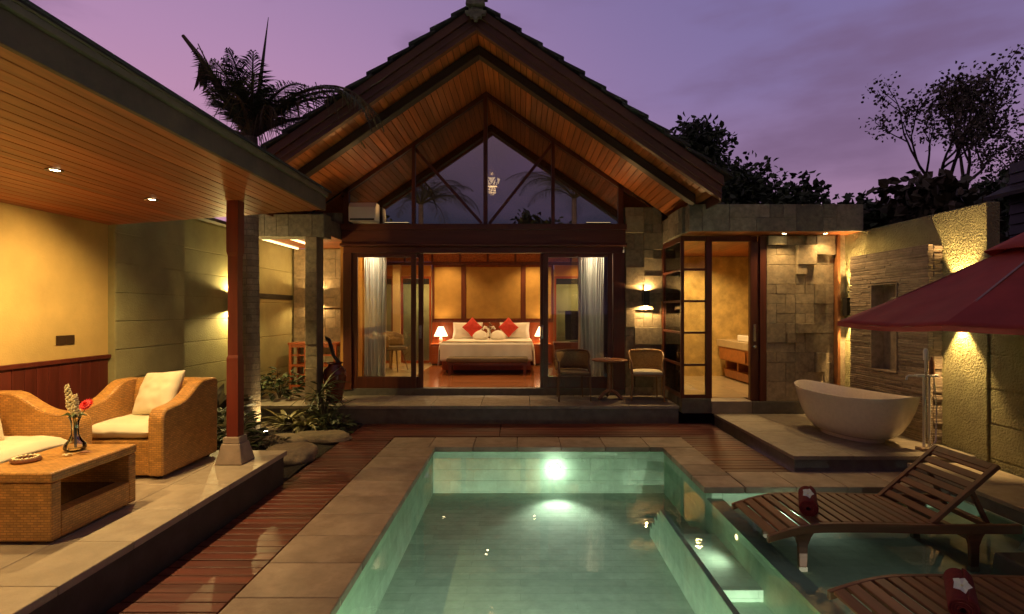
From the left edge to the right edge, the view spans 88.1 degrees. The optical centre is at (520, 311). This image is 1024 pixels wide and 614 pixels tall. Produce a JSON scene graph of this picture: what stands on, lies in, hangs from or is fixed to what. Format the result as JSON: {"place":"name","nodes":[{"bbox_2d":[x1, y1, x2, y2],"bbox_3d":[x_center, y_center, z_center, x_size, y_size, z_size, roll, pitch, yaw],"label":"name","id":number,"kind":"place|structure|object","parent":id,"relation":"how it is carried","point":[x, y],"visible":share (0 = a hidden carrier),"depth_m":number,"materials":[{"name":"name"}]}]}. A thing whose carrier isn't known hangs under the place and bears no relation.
{"place":"outdoors","nodes":[
{"label":"outdoors","id":0,"kind":"place"},
{"bbox_2d":[0,450,286,613],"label":"pavilion floor paving","id":1,"kind":"structure","parent":0,"point":[34,575],"depth_m":3.44,"materials":[{"name":"stone"}]},
{"bbox_2d":[0,390,91,480],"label":"wicker sofa","id":2,"kind":"object","parent":1,"relation":"on","point":[31,423],"visible":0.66,"depth_m":4.29,"materials":[{"name":"brown wicker"}]},
{"bbox_2d":[0,420,4,440],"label":"throw pillow","id":3,"kind":"object","parent":2,"relation":"on","point":[1,434],"visible":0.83,"depth_m":3.99,"materials":[{"name":"beige fabric"}]},
{"bbox_2d":[0,444,135,542],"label":"wicker coffee table","id":4,"kind":"object","parent":1,"relation":"on","point":[40,501],"visible":0.93,"depth_m":3.45,"materials":[{"name":"brown wicker"}]},
{"bbox_2d":[9,453,42,464],"bbox_3d":[-3.290,0.981,3.520,0.164,0.037,0.164,0,0,0],"label":"round tray","id":5,"kind":"object","parent":4,"relation":"on","point":[24,459],"visible":1,"depth_m":3.49,"materials":[{"name":"wicker"}]},
{"bbox_2d":[63,450,90,455],"bbox_3d":[-3.080,0.986,3.676,0.174,0.020,0.066,0,0,-21],"label":"frangipani bloom","id":6,"kind":"object","parent":4,"relation":"on","point":[85,451],"visible":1,"depth_m":3.69,"materials":[{"name":"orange plant"}]},
{"bbox_2d":[61,384,93,451],"bbox_3d":[-3.167,0.760,3.780,0.213,0.474,0.136,0,0,31],"label":"flower vase","id":7,"kind":"object","parent":4,"relation":"on","point":[72,402],"visible":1,"depth_m":3.79,"materials":[{"name":"clear glass"}]},
{"bbox_2d":[67,377,216,478],"bbox_3d":[-3.500,1.055,4.950,0.870,0.790,0.830,0,0,0],"label":"wicker armchair","id":8,"kind":"object","parent":1,"relation":"on","point":[178,430],"visible":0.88,"depth_m":4.80,"materials":[{"name":"brown wicker"}]},
{"bbox_2d":[132,370,184,414],"bbox_3d":[-3.460,0.779,5.059,0.449,0.430,0.174,-5,-28,13],"label":"throw pillow","id":9,"kind":"object","parent":8,"relation":"on","point":[156,390],"visible":0.83,"depth_m":4.99,"materials":[{"name":"beige fabric"}]},
{"bbox_2d":[217,422,361,481],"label":"garden soil","id":10,"kind":"structure","parent":0,"point":[289,471],"depth_m":7.04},
{"bbox_2d":[217,415,226,449],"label":"shrub","id":11,"kind":"object","parent":10,"relation":"on","point":[218,422],"visible":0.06,"depth_m":6.30,"materials":[{"name":"green plant"}]},
{"bbox_2d":[217,383,255,418],"bbox_3d":[-4.029,1.242,6.936,0.924,0.485,0.907,0,0,20],"label":"birds nest fern","id":12,"kind":"object","parent":10,"relation":"on","point":[221,399],"visible":0.3,"depth_m":7.17,"materials":[{"name":"green plant"}]},
{"bbox_2d":[217,407,267,448],"bbox_3d":[-3.533,1.441,6.323,0.955,0.630,0.958,0,0,-25],"label":"shrub","id":13,"kind":"object","parent":10,"relation":"on","point":[249,425],"visible":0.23,"depth_m":6.43,"materials":[{"name":"green plant"}]},
{"bbox_2d":[249,435,290,449],"bbox_3d":[-3.147,1.683,6.613,0.635,0.191,0.630,0,0,0],"label":"shrub","id":14,"kind":"object","parent":10,"relation":"on","point":[269,439],"visible":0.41,"depth_m":6.66,"materials":[{"name":"green plant"}]},
{"bbox_2d":[261,424,284,431],"bbox_3d":[-3.742,1.726,7.754,0.556,0.087,0.450,0,0,0],"label":"boulder","id":15,"kind":"object","parent":10,"relation":"on","point":[269,427],"visible":0.36,"depth_m":7.70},
{"bbox_2d":[251,433,307,448],"bbox_3d":[-3.179,1.715,6.983,0.661,0.104,0.609,0,0,-35],"label":"boulder","id":16,"kind":"object","parent":10,"relation":"on","point":[295,437],"visible":0.49,"depth_m":6.94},
{"bbox_2d":[181,17,383,435],"bbox_3d":[-3.292,-1.200,7.405,2.932,5.900,1.661,0,0,0],"label":"palm tree","id":17,"kind":"object","parent":10,"relation":"on","point":[251,113],"visible":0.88,"depth_m":7.30,"materials":[{"name":"green plant"}]},
{"bbox_2d":[261,407,316,431],"bbox_3d":[-3.513,1.663,7.968,0.738,0.445,0.868,0,0,0],"label":"strap leaf plant","id":18,"kind":"object","parent":10,"relation":"on","point":[281,419],"visible":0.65,"depth_m":7.96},
{"bbox_2d":[266,442,318,466],"bbox_3d":[-2.727,1.691,6.245,0.608,0.198,0.652,0,0,0],"label":"boulder","id":19,"kind":"object","parent":10,"relation":"on","point":[299,453],"visible":0.61,"depth_m":6.14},
{"bbox_2d":[271,413,332,433],"bbox_3d":[-3.159,1.669,7.861,0.833,0.375,0.830,0,0,26],"label":"strap leaf plant","id":20,"kind":"object","parent":10,"relation":"on","point":[306,423],"visible":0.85,"depth_m":7.74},
{"bbox_2d":[306,381,339,420],"bbox_3d":[-3.014,1.403,8.078,0.532,0.699,0.479,0,0,-37],"label":"shrub","id":21,"kind":"object","parent":10,"relation":"on","point":[323,403],"visible":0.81,"depth_m":8.07,"materials":[{"name":"green plant"}]},
{"bbox_2d":[296,430,352,443],"bbox_3d":[-2.713,1.725,7.282,0.810,0.107,0.558,0,0,0],"label":"boulder","id":22,"kind":"object","parent":10,"relation":"on","point":[326,437],"visible":0.75,"depth_m":7.13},
{"bbox_2d":[299,395,355,429],"bbox_3d":[-2.971,1.701,8.037,1.074,0.724,1.015,0,0,0],"label":"dracaena","id":23,"kind":"object","parent":10,"relation":"on","point":[317,412],"visible":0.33,"depth_m":8.15,"materials":[{"name":"green plant"}]},
{"bbox_2d":[312,410,356,432],"bbox_3d":[-2.720,1.627,7.711,0.637,0.300,0.592,0,0,-44],"label":"shrub","id":24,"kind":"object","parent":10,"relation":"on","point":[334,421],"visible":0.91,"depth_m":7.69,"materials":[{"name":"green plant"}]},
{"bbox_2d":[284,412,713,482],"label":"ground","id":25,"kind":"structure","parent":0,"point":[696,418],"depth_m":8.90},
{"bbox_2d":[108,218,293,428],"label":"garden wall","id":26,"kind":"structure","parent":25,"relation":"on","point":[167,296],"depth_m":6.87,"materials":[{"name":"beige paint"}]},
{"bbox_2d":[261,408,331,424],"bbox_3d":[-3.705,1.669,9.350,1.466,0.281,2.076,0,0,0],"label":"porch floor base","id":27,"kind":"object","parent":25,"relation":"on","point":[270,414],"depth_m":8.31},
{"bbox_2d":[259,214,340,403],"bbox_3d":[-3.800,0.000,9.495,1.360,3.100,2.210,0,0,0],"label":"stone porch","id":28,"kind":"object","parent":27,"relation":"on","point":[316,293],"visible":0.62,"depth_m":8.56,"materials":[{"name":"grey stone"}]},
{"bbox_2d":[261,387,349,408],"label":"porch floor paving","id":29,"kind":"structure","parent":27,"relation":"on","point":[283,402],"depth_m":8.58,"materials":[{"name":"grey stone"}]},
{"bbox_2d":[260,367,304,400],"bbox_3d":[-4.069,1.215,8.972,0.936,0.542,0.904,0,0,0],"label":"shrub","id":30,"kind":"object","parent":29,"relation":"on","point":[278,381],"visible":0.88,"depth_m":8.93,"materials":[{"name":"green plant"}]},
{"bbox_2d":[288,341,339,389],"bbox_3d":[-3.900,1.034,10.120,0.920,0.890,0.440,0,0,0],"label":"fretwork console","id":31,"kind":"object","parent":29,"relation":"on","point":[298,345],"visible":0.38,"depth_m":9.92,"materials":[{"name":"red wood"}]},
{"bbox_2d":[282,365,350,414],"bbox_3d":[-3.045,1.247,8.031,0.860,0.790,1.034,0,0,44],"label":"dracaena","id":32,"kind":"object","parent":29,"relation":"on","point":[316,397],"visible":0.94,"depth_m":8.03,"materials":[{"name":"green plant"}]},
{"bbox_2d":[323,336,346,402],"bbox_3d":[-3.030,0.940,8.640,0.370,1.076,0.370,0,0,0],"label":"glazed pot","id":33,"kind":"object","parent":29,"relation":"on","point":[330,369],"visible":0.91,"depth_m":8.54,"materials":[{"name":"black ceramic"}]},
{"bbox_2d":[104,424,790,613],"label":"timber deck","id":34,"kind":"structure","parent":25,"relation":"on","point":[219,571],"depth_m":4.90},
{"bbox_2d":[386,276,577,359],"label":"garden wall","id":35,"kind":"structure","parent":25,"relation":"on","point":[566,297],"depth_m":15.88,"materials":[{"name":"paint"}]},
{"bbox_2d":[260,0,732,398],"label":"villa","id":36,"kind":"object","parent":25,"relation":"on","point":[461,101],"visible":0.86,"depth_m":9.25,"materials":[{"name":"wood"}]},
{"bbox_2d":[348,203,379,223],"bbox_3d":[-2.685,-1.689,9.087,0.470,0.330,0.266,0,0,0],"label":"air conditioner","id":37,"kind":"object","parent":36,"relation":"on","point":[363,213],"visible":1,"depth_m":8.96,"materials":[{"name":"white plastic"}]},
{"bbox_2d":[364,258,386,375],"bbox_3d":[-2.709,-0.015,9.861,0.439,2.700,0.112,0,0,0],"label":"curtain","id":38,"kind":"object","parent":36,"relation":"hanging from","point":[375,295],"visible":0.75,"depth_m":9.85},
{"bbox_2d":[352,253,415,387],"bbox_3d":[-2.390,0.165,9.290,1.110,2.366,0.044,0,0,0],"label":"sliding door","id":39,"kind":"structure","parent":36,"relation":"in","point":[357,382],"depth_m":9.27,"materials":[{"name":"brown glass"}]},
{"bbox_2d":[385,338,390,370],"bbox_3d":[-3.380,0.980,12.300,0.740,0.740,0.640,0,0,0],"label":"desk","id":40,"kind":"object","parent":36,"relation":"on","point":[389,358],"visible":0.14,"depth_m":12.52,"materials":[{"name":"brown wood"}]},
{"bbox_2d":[386,276,392,362],"bbox_3d":[-3.525,0.220,13.755,0.450,2.260,0.050,0,0,0],"label":"window","id":41,"kind":"structure","parent":36,"relation":"in","point":[388,277],"depth_m":13.73,"materials":[{"name":"red wood"}]},
{"bbox_2d":[358,254,423,387],"bbox_3d":[-2.368,0.165,9.331,1.305,2.366,0.072,0,0,0],"label":"sliding door","id":42,"kind":"structure","parent":36,"relation":"in","point":[420,378],"depth_m":9.32,"materials":[{"name":"brown glass"}]},
{"bbox_2d":[386,331,407,371],"bbox_3d":[-2.873,0.905,12.004,0.608,0.897,0.650,0,0,18],"label":"desk chair","id":43,"kind":"object","parent":36,"relation":"on","point":[395,342],"visible":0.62,"depth_m":12.21,"materials":[{"name":"wood"}]},
{"bbox_2d":[384,222,409,223],"bbox_3d":[-2.150,-1.532,9.195,0.440,0.021,0.040,0,0,0],"label":"beam uplight","id":44,"kind":"object","parent":36,"relation":"on","point":[396,223],"visible":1,"depth_m":9.18,"materials":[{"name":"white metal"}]},
{"bbox_2d":[401,276,430,362],"bbox_3d":[-2.710,0.220,13.755,0.780,2.260,0.050,0,0,0],"label":"window","id":45,"kind":"structure","parent":36,"relation":"in","point":[402,277],"depth_m":13.73,"materials":[{"name":"red wood"}]},
{"bbox_2d":[430,343,441,364],"bbox_3d":[-2.020,1.085,13.466,0.500,0.530,0.488,0,0,0],"label":"nightstand","id":46,"kind":"object","parent":36,"relation":"on","point":[434,352],"visible":0.49,"depth_m":13.23,"materials":[{"name":"red wood"}]},
{"bbox_2d":[434,327,447,343],"bbox_3d":[-2.020,0.604,13.420,0.350,0.430,0.350,0,0,0],"label":"table lamp","id":47,"kind":"object","parent":46,"relation":"on","point":[440,331],"visible":0.88,"depth_m":13.34,"materials":[{"name":"fabric"}]},
{"bbox_2d":[438,338,534,371],"bbox_3d":[-0.750,1.009,12.586,2.163,0.682,2.147,0,0,0],"label":"bed","id":48,"kind":"object","parent":36,"relation":"on","point":[487,347],"visible":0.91,"depth_m":11.53,"materials":[{"name":"fabric"}]},
{"bbox_2d":[454,323,481,338],"bbox_3d":[-1.330,0.497,13.360,0.707,0.402,0.211,0,-16,0],"label":"bed pillow","id":49,"kind":"object","parent":48,"relation":"on","point":[460,332],"visible":0.56,"depth_m":13.28,"materials":[{"name":"white fabric"}]},
{"bbox_2d":[462,317,482,336],"bbox_3d":[-1.200,0.400,13.181,0.363,0.363,0.160,-45,0,-16],"label":"diamond cushion","id":50,"kind":"object","parent":48,"relation":"on","point":[471,326],"visible":0.94,"depth_m":13.12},
{"bbox_2d":[473,326,490,339],"bbox_3d":[-0.936,0.511,12.820,0.459,0.333,0.306,0,0,0],"label":"towel swan","id":51,"kind":"object","parent":48,"relation":"on","point":[480,334],"visible":1,"depth_m":12.71,"materials":[{"name":"white fabric"}]},
{"bbox_2d":[487,326,505,339],"bbox_3d":[-0.584,0.511,12.820,0.459,0.334,0.306,0,0,0],"label":"towel swan","id":52,"kind":"object","parent":48,"relation":"on","point":[497,334],"visible":1,"depth_m":12.71,"materials":[{"name":"white fabric"}]},
{"bbox_2d":[499,317,518,336],"bbox_3d":[-0.300,0.400,13.178,0.363,0.363,0.155,-45,0,-16],"label":"diamond cushion","id":53,"kind":"object","parent":48,"relation":"on","point":[508,327],"visible":1,"depth_m":13.12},
{"bbox_2d":[500,323,527,337],"bbox_3d":[-0.170,0.496,13.357,0.707,0.401,0.206,0,-16,0],"label":"bed pillow","id":54,"kind":"object","parent":48,"relation":"on","point":[520,331],"visible":0.56,"depth_m":13.27,"materials":[{"name":"white fabric"}]},
{"bbox_2d":[500,322,529,337],"bbox_3d":[-0.150,0.487,13.517,0.765,0.421,0.206,0,-16,0],"label":"bed pillow","id":55,"kind":"object","parent":48,"relation":"on","point":[527,328],"visible":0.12,"depth_m":13.50,"materials":[{"name":"white fabric"}]},
{"bbox_2d":[341,92,631,223],"bbox_3d":[-0.600,-2.684,9.305,5.100,2.323,0.110,0,0,0],"label":"gable window","id":56,"kind":"structure","parent":36,"relation":"in","point":[345,194],"depth_m":9.26,"materials":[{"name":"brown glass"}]},
{"bbox_2d":[446,356,527,374],"bbox_3d":[-0.700,1.165,11.300,1.720,0.370,0.400,0,0,0],"label":"bed bench","id":57,"kind":"object","parent":36,"relation":"on","point":[451,361],"visible":1,"depth_m":11.12,"materials":[{"name":"fabric"}]},
{"bbox_2d":[482,165,501,188],"bbox_3d":[-0.560,-3.126,10.400,0.398,1.369,0.353,0,0,0],"label":"pendant lantern","id":58,"kind":"object","parent":36,"relation":"hanging from","point":[494,181],"visible":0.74,"depth_m":10.30,"materials":[{"name":"white metal"}]},
{"bbox_2d":[532,343,551,364],"bbox_3d":[0.530,1.085,13.466,0.500,0.530,0.488,0,0,0],"label":"nightstand","id":59,"kind":"object","parent":36,"relation":"on","point":[537,352],"visible":0.46,"depth_m":13.23,"materials":[{"name":"red wood"}]},
{"bbox_2d":[553,341,577,366],"bbox_3d":[1.515,1.041,12.600,1.470,0.618,0.480,0,0,0],"label":"console table","id":60,"kind":"object","parent":36,"relation":"on","point":[564,345],"visible":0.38,"depth_m":12.38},
{"bbox_2d":[565,311,577,341],"bbox_3d":[1.420,0.360,12.600,0.720,0.740,0.180,0,0,0],"label":"television","id":61,"kind":"object","parent":60,"relation":"on","point":[571,325],"visible":0.41,"depth_m":12.57,"materials":[{"name":"black metal"}]},
{"bbox_2d":[554,276,577,340],"bbox_3d":[1.657,0.220,13.755,1.565,2.260,0.050,0,0,0],"label":"window","id":62,"kind":"structure","parent":36,"relation":"in","point":[555,277],"depth_m":13.73,"materials":[{"name":"red wood"}]},
{"bbox_2d":[540,254,606,387],"bbox_3d":[0.953,0.165,9.331,1.215,2.366,0.072,0,0,0],"label":"sliding door","id":63,"kind":"structure","parent":36,"relation":"in","point":[541,255],"depth_m":9.32,"materials":[{"name":"brown glass"}]},
{"bbox_2d":[543,253,611,387],"bbox_3d":[1.005,0.165,9.290,1.210,2.366,0.044,0,0,0],"label":"sliding door","id":64,"kind":"structure","parent":36,"relation":"in","point":[548,382],"depth_m":9.27,"materials":[{"name":"brown glass"}]},
{"bbox_2d":[578,258,603,375],"bbox_3d":[1.331,-0.015,9.861,0.538,2.700,0.113,0,0,0],"label":"curtain","id":65,"kind":"object","parent":36,"relation":"hanging from","point":[591,305],"visible":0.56,"depth_m":9.86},
{"bbox_2d":[585,222,610,223],"bbox_3d":[1.350,-1.532,9.195,0.440,0.021,0.040,0,0,0],"label":"beam uplight","id":66,"kind":"object","parent":36,"relation":"on","point":[598,223],"visible":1,"depth_m":9.18,"materials":[{"name":"white metal"}]},
{"bbox_2d":[642,290,649,305],"bbox_3d":[2.180,-0.230,9.200,0.120,0.270,0.130,0,0,0],"label":"wall sconce","id":67,"kind":"object","parent":36,"relation":"attached to","point":[646,297],"depth_m":9.13,"materials":[{"name":"black metal"}]},
{"bbox_2d":[332,409,678,427],"bbox_3d":[-0.240,1.665,8.740,5.396,0.291,1.016,0,0,0],"label":"terrace base","id":68,"kind":"object","parent":25,"relation":"on","point":[516,416],"visible":0.57,"depth_m":8.23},
{"bbox_2d":[331,395,678,408],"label":"terrace paving","id":69,"kind":"structure","parent":68,"relation":"on","point":[486,402],"depth_m":8.53,"materials":[{"name":"grey stone"}]},
{"bbox_2d":[554,349,591,401],"bbox_3d":[0.869,1.057,8.863,0.603,0.828,0.566,0,0,-4],"label":"terrace chair","id":70,"kind":"object","parent":69,"relation":"on","point":[572,358],"visible":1,"depth_m":9.03,"materials":[{"name":"wicker"}]},
{"bbox_2d":[591,358,627,399],"bbox_3d":[1.490,1.135,8.860,0.600,0.669,0.600,0,0,0],"label":"side table","id":71,"kind":"object","parent":69,"relation":"on","point":[609,389],"visible":0.94,"depth_m":8.80,"materials":[{"name":"brown wood"}]},
{"bbox_2d":[628,349,664,401],"bbox_3d":[2.103,1.057,8.863,0.603,0.828,0.566,0,0,6],"label":"terrace chair","id":72,"kind":"object","parent":69,"relation":"on","point":[646,358],"visible":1,"depth_m":9.02,"materials":[{"name":"wicker"}]},
{"bbox_2d":[670,111,787,203],"bbox_3d":[4.707,-1.808,15.296,5.234,7.140,3.308,0,0,44],"label":"broadleaf tree","id":73,"kind":"object","parent":25,"relation":"on","point":[744,185],"visible":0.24,"depth_m":13.95,"materials":[{"name":"green plant"}]},
{"bbox_2d":[747,170,892,230],"bbox_3d":[7.179,-0.894,12.509,3.884,5.295,3.056,0,0,29],"label":"broadleaf tree","id":74,"kind":"object","parent":25,"relation":"on","point":[804,193],"visible":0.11,"depth_m":12.87,"materials":[{"name":"green plant"}]},
{"bbox_2d":[714,416,954,471],"bbox_3d":[3.982,1.716,6.982,1.971,0.189,2.391,0,0,0],"label":"bath platform base","id":75,"kind":"object","parent":25,"relation":"on","point":[785,461],"visible":0.29,"depth_m":5.79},
{"bbox_2d":[714,414,975,459],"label":"bath platform paving","id":76,"kind":"structure","parent":75,"relation":"on","point":[798,436],"depth_m":6.38,"materials":[{"name":"grey stone"}]},
{"bbox_2d":[662,204,862,413],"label":"bathroom wing","id":77,"kind":"structure","parent":76,"relation":"on","point":[759,279],"depth_m":8.17,"materials":[{"name":"stone"}]},
{"bbox_2d":[662,388,710,412],"bbox_3d":[2.719,1.465,8.734,0.468,0.230,1.092,0,0,0],"label":"window base","id":78,"kind":"structure","parent":77,"relation":"in","point":[686,405],"depth_m":8.19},
{"bbox_2d":[662,236,711,397],"bbox_3d":[2.725,0.089,8.730,0.480,2.518,1.080,0,0,0],"label":"corner window","id":79,"kind":"structure","parent":77,"relation":"in","point":[673,269],"depth_m":8.40,"materials":[{"name":"brown glass"}]},
{"bbox_2d":[717,339,747,382],"bbox_3d":[4.520,0.973,10.425,0.740,0.770,1.550,0,0,0],"label":"bath vanity","id":80,"kind":"object","parent":77,"relation":"on","point":[733,354],"visible":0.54,"depth_m":10.38,"materials":[{"name":"wood"}]},
{"bbox_2d":[738,335,747,341],"bbox_3d":[4.510,0.410,10.150,0.460,0.354,0.600,0,0,0],"label":"wash basin","id":81,"kind":"object","parent":80,"relation":"on","point":[743,338],"visible":0.21,"depth_m":10.20,"materials":[{"name":"white ceramic"}]},
{"bbox_2d":[749,242,758,400],"bbox_3d":[3.625,0.152,8.206,0.130,2.464,0.077,0,0,0],"label":"door leaf","id":82,"kind":"structure","parent":77,"relation":"in","point":[753,246],"depth_m":8.19,"materials":[{"name":"wood"}]},
{"bbox_2d":[794,380,920,443],"bbox_3d":[4.200,1.274,6.720,0.792,0.616,1.608,0,0,-16],"label":"bathtub","id":83,"kind":"object","parent":76,"relation":"on","point":[857,415],"visible":1,"depth_m":6.39,"materials":[{"name":"ceramic"}]},
{"bbox_2d":[850,244,942,443],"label":"feature wall","id":84,"kind":"structure","parent":76,"relation":"on","point":[885,361],"depth_m":6.80,"materials":[{"name":"stone"}]},
{"bbox_2d":[905,348,937,451],"bbox_3d":[4.555,1.000,6.011,0.350,1.165,0.137,0,0,0],"label":"bath filler","id":85,"kind":"object","parent":76,"relation":"on","point":[923,448],"visible":0.93,"depth_m":6.01,"materials":[{"name":"metal"}]},
{"bbox_2d":[929,357,934,374],"bbox_3d":[4.680,0.620,6.020,0.056,0.200,0.055,0,0,0],"label":"soap bottle","id":86,"kind":"object","parent":85,"relation":"on","point":[931,366],"visible":1,"depth_m":6.00,"materials":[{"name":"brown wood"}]},
{"bbox_2d":[845,202,1023,477],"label":"boundary wall","id":87,"kind":"structure","parent":25,"relation":"on","point":[983,396],"depth_m":5.89,"materials":[{"name":"paint"}]},
{"bbox_2d":[843,298,854,315],"bbox_3d":[4.955,-0.070,7.980,0.130,0.270,0.120,0,0,0],"label":"wall sconce","id":88,"kind":"object","parent":87,"relation":"attached to","point":[846,306],"depth_m":7.94,"materials":[{"name":"black metal"}]},
{"bbox_2d":[863,168,1008,242],"bbox_3d":[8.982,-0.713,13.304,3.782,4.952,6.044,0,0,-12],"label":"broadleaf tree","id":89,"kind":"object","parent":25,"relation":"on","point":[944,190],"visible":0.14,"depth_m":11.09,"materials":[{"name":"green plant"}]},
{"bbox_2d":[858,44,1023,237],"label":"airy tree","id":90,"kind":"object","parent":25,"relation":"on","point":[961,99],"visible":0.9,"depth_m":13.56,"materials":[{"name":"green plant"}]},
{"bbox_2d":[916,470,1023,524],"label":"side ledge base","id":91,"kind":"object","parent":25,"relation":"on","point":[1003,510],"visible":0.2,"depth_m":4.67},
{"bbox_2d":[907,463,1023,512],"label":"side ledge paving","id":92,"kind":"structure","parent":91,"relation":"on","point":[1004,488],"depth_m":4.98,"materials":[{"name":"stone"}]},
{"bbox_2d":[960,168,1014,238],"bbox_3d":[12.096,-1.025,14.321,3.743,5.566,6.369,0,0,21],"label":"broadleaf tree","id":93,"kind":"object","parent":25,"relation":"on","point":[989,185],"visible":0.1,"depth_m":13.79,"materials":[{"name":"green plant"}]},
{"bbox_2d":[969,134,1022,187],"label":"airy tree","id":94,"kind":"object","parent":25,"relation":"on","point":[994,177],"visible":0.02,"depth_m":16.44,"materials":[{"name":"green plant"}]},
{"bbox_2d":[983,160,1023,238],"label":"neighbour house","id":95,"kind":"structure","parent":25,"relation":"on","point":[1014,188],"depth_m":6.71,"materials":[{"name":"stone"}]},
{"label":"pavilion floor base","id":96,"kind":"structure","parent":25,"relation":"on","visible":0},
{"bbox_2d":[29,457,283,613],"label":"pavilion floor facing","id":97,"kind":"object","parent":96,"relation":"attached to","point":[109,586],"visible":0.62,"depth_m":3.58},
{"bbox_2d":[0,0,331,464],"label":"pavilion","id":98,"kind":"structure","parent":96,"relation":"on","point":[117,140],"depth_m":4.50,"materials":[{"name":"wood"}]},
{"bbox_2d":[44,168,63,172],"bbox_3d":[-3.350,-1.011,3.800,0.110,0.009,0.110,0,0,0],"label":"ceiling light","id":99,"kind":"object","parent":98,"relation":"attached to","point":[55,170],"visible":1,"depth_m":3.80,"materials":[{"name":"white metal"}]},
{"bbox_2d":[56,335,74,344],"bbox_3d":[-4.454,0.280,5.178,0.011,0.090,0.205,0,0,0],"label":"switch plate","id":100,"kind":"object","parent":98,"relation":"attached to","point":[64,339],"visible":1,"depth_m":5.17,"materials":[{"name":"brown metal"}]},
{"bbox_2d":[29,0,1023,248],"label":"sky","id":101,"kind":"structure","parent":0,"point":[790,78],"materials":[{"name":"purple"}]},
{"bbox_2d":[336,451,1023,613],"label":"pool wall","id":102,"kind":"structure","parent":0,"point":[785,584],"depth_m":5.80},
{"bbox_2d":[549,464,559,474],"bbox_3d":[0.440,2.020,6.763,0.140,0.140,0.025,0,0,0],"label":"pool lamp","id":103,"kind":"object","parent":102,"relation":"attached to","point":[554,469],"visible":1,"depth_m":6.76,"materials":[{"name":"metal"}]},
{"bbox_2d":[219,437,948,613],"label":"pool coping","id":104,"kind":"object","parent":102,"relation":"on","point":[317,563],"visible":0.98,"depth_m":5.17,"materials":[{"name":"stone"}]},
{"bbox_2d":[375,493,1021,613],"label":"pool floor","id":105,"kind":"structure","parent":0,"point":[531,553],"depth_m":4.70,"materials":[{"name":"tile"}]},
{"bbox_2d":[650,510,772,613],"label":"pool steps","id":106,"kind":"structure","parent":105,"relation":"on","point":[710,574],"depth_m":4.26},
{"bbox_2d":[732,445,1022,571],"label":"sun lounger","id":107,"kind":"object","parent":105,"relation":"on","point":[882,511],"visible":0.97,"depth_m":4.09,"materials":[{"name":"brown wood"}]},
{"bbox_2d":[798,486,818,516],"bbox_3d":[2.303,1.491,4.239,0.134,0.181,0.406,0,0,27],"label":"towel roll","id":108,"kind":"object","parent":107,"relation":"on","point":[808,502],"visible":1,"depth_m":4.09,"materials":[{"name":"red fabric"}]},
{"bbox_2d":[827,574,1023,613],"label":"sun lounger","id":109,"kind":"object","parent":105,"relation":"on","point":[1000,594],"visible":0.87,"depth_m":2.98,"materials":[{"name":"brown wood"}]},
{"bbox_2d":[943,568,980,613],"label":"towel roll","id":110,"kind":"object","parent":109,"relation":"on","point":[961,595],"visible":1,"depth_m":2.74,"materials":[{"name":"red fabric"}]},
{"bbox_2d":[837,232,1023,551],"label":"parasol","id":111,"kind":"object","parent":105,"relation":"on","point":[986,296],"visible":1,"depth_m":3.88,"materials":[{"name":"red fabric"}]},
{"bbox_2d":[991,552,1023,575],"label":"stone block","id":112,"kind":"structure","parent":105,"relation":"on","point":[1008,563],"depth_m":3.66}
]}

